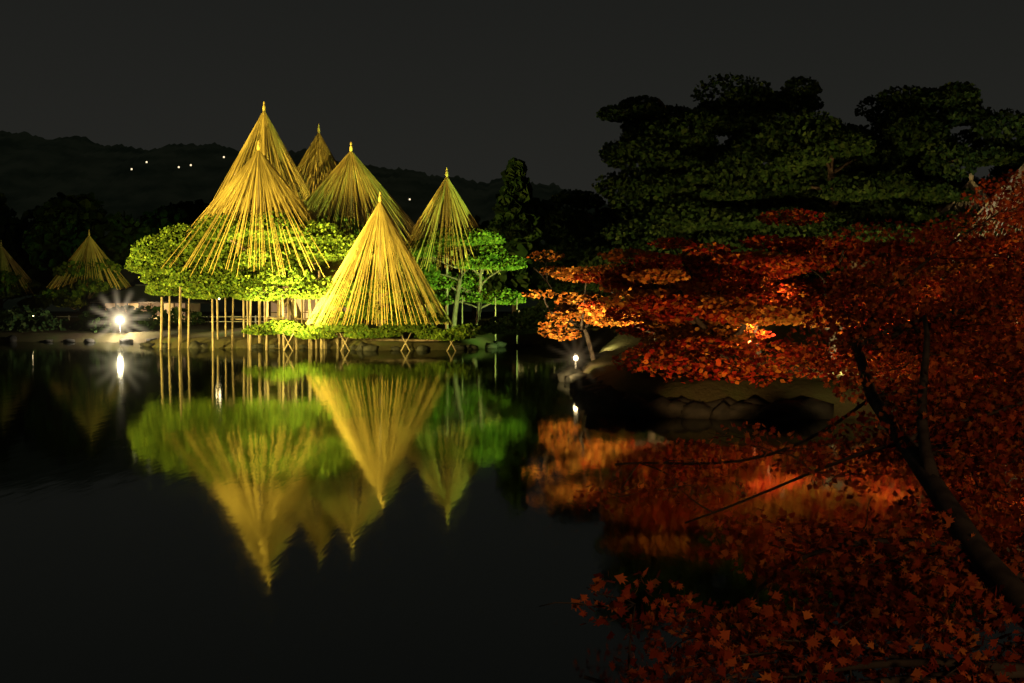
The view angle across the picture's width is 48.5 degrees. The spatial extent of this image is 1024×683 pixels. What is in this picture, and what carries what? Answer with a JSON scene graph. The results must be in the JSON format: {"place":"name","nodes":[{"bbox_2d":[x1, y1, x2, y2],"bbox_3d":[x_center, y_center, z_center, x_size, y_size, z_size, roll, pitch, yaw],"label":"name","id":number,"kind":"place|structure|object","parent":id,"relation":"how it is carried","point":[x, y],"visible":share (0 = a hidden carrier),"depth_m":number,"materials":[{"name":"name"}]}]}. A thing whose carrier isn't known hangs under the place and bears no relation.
{"place":"outdoors","nodes":[
{"label":"outdoors","id":0,"kind":"place"},
{"bbox_2d":[99,286,340,319],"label":"tea house walls","id":1,"kind":"structure","parent":0,"point":[194,307],"depth_m":98.97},
{"bbox_2d":[90,269,356,303],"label":"tea house roofs","id":2,"kind":"structure","parent":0,"point":[136,293],"depth_m":97.98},
{"bbox_2d":[105,299,349,314],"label":"hedge","id":3,"kind":"object","parent":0,"point":[273,306],"visible":0.27,"depth_m":97.69,"materials":[{"name":"green plant"}]},
{"bbox_2d":[0,130,609,311],"bbox_3d":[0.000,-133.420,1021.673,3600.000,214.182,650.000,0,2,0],"label":"hills","id":4,"kind":"structure","parent":0,"point":[35,170],"depth_m":1014.52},
{"bbox_2d":[0,311,1018,418],"bbox_3d":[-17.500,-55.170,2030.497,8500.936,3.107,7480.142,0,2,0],"label":"ground","id":5,"kind":"structure","parent":0,"point":[656,387],"depth_m":37.49,"materials":[{"name":"brown soil"}]},
{"bbox_2d":[0,258,128,312],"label":"pines","id":6,"kind":"object","parent":5,"relation":"on","point":[63,296],"depth_m":99.54,"materials":[{"name":"green plant"}]},
{"bbox_2d":[33,315,289,323],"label":"shore fence","id":7,"kind":"object","parent":5,"relation":"on","point":[208,316],"visible":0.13,"depth_m":90.74,"materials":[{"name":"white paint"}]},
{"bbox_2d":[97,287,339,320],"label":"tea house timber","id":8,"kind":"object","parent":5,"relation":"on","point":[304,312],"visible":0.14,"depth_m":98.87,"materials":[{"name":"brown wood"}]},
{"bbox_2d":[0,303,592,332],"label":"shore","id":9,"kind":"structure","parent":5,"relation":"on","point":[10,320],"depth_m":83.44,"materials":[{"name":"grey stone"}]},
{"bbox_2d":[160,271,517,350],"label":"support poles","id":10,"kind":"object","parent":5,"relation":"on","point":[278,317],"visible":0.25,"depth_m":64.75,"materials":[{"name":"brown wood"}]},
{"bbox_2d":[154,236,501,341],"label":"tree branches","id":11,"kind":"object","parent":10,"relation":"on","point":[478,307],"visible":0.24,"depth_m":69.13,"materials":[{"name":"green plant"}]},
{"bbox_2d":[124,210,487,340],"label":"island pine left needles","id":12,"kind":"object","parent":11,"relation":"on","point":[334,243],"visible":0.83,"depth_m":63.64,"materials":[{"name":"green plant"}]},
{"bbox_2d":[388,227,527,305],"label":"island pine right needles","id":13,"kind":"object","parent":11,"relation":"attached to","point":[490,259],"visible":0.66,"depth_m":68.89,"materials":[{"name":"green plant"}]},
{"bbox_2d":[119,299,577,368],"bbox_3d":[-13.486,-1.602,74.444,31.799,2.946,79.169,-1,2,-43],"label":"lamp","id":14,"kind":"object","parent":5,"relation":"on","point":[575,354],"visible":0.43,"depth_m":34.81,"materials":[{"name":"grey metal"}]},
{"bbox_2d":[0,157,862,320],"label":"tree belt","id":15,"kind":"object","parent":5,"relation":"on","point":[46,240],"depth_m":122.29,"materials":[{"name":"green plant"}]},
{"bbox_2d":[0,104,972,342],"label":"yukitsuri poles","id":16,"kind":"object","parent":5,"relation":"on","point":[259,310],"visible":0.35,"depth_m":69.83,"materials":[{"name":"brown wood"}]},
{"bbox_2d":[0,102,499,325],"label":"rope cones","id":17,"kind":"object","parent":16,"relation":"hanging from","point":[379,223],"visible":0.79,"depth_m":67.88,"materials":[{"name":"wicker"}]},
{"bbox_2d":[5,335,1021,423],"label":"shore rocks","id":18,"kind":"object","parent":5,"relation":"on","point":[568,371],"visible":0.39,"depth_m":62.78,"materials":[{"name":"grey stone"}]},
{"bbox_2d":[479,72,1023,356],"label":"tall pines","id":19,"kind":"object","parent":5,"relation":"on","point":[912,189],"depth_m":45.75,"materials":[{"name":"green plant"}]},
{"bbox_2d":[569,372,980,419],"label":"bank rocks","id":20,"kind":"object","parent":5,"relation":"on","point":[608,399],"visible":0.61,"depth_m":23.72,"materials":[{"name":"grey stone"}]},
{"bbox_2d":[534,202,1023,388],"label":"bank maples","id":21,"kind":"object","parent":5,"relation":"on","point":[783,290],"depth_m":26.27,"materials":[{"name":"red plant"}]},
{"bbox_2d":[521,247,1023,359],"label":"orange tip maple leaves","id":22,"kind":"object","parent":21,"relation":"attached to","point":[670,278],"visible":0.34,"depth_m":26.97,"materials":[{"name":"orange plant"}]},
{"bbox_2d":[0,342,1023,682],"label":"pond water","id":23,"kind":"structure","parent":0,"point":[264,516],"depth_m":12.45,"materials":[{"name":"black liquid"}]},
{"bbox_2d":[0,0,1023,209],"label":"sky","id":24,"kind":"structure","parent":0,"point":[468,88],"materials":[{"name":"black"}]},
{"bbox_2d":[539,169,1023,682],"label":"maple","id":25,"kind":"object","parent":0,"point":[947,586],"depth_m":6.62,"materials":[{"name":"red plant"}]},
{"bbox_2d":[926,164,1023,262],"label":"maple leaves","id":26,"kind":"object","parent":25,"relation":"attached to","point":[971,184],"visible":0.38,"depth_m":46.95,"materials":[{"name":"plant"}]}
]}

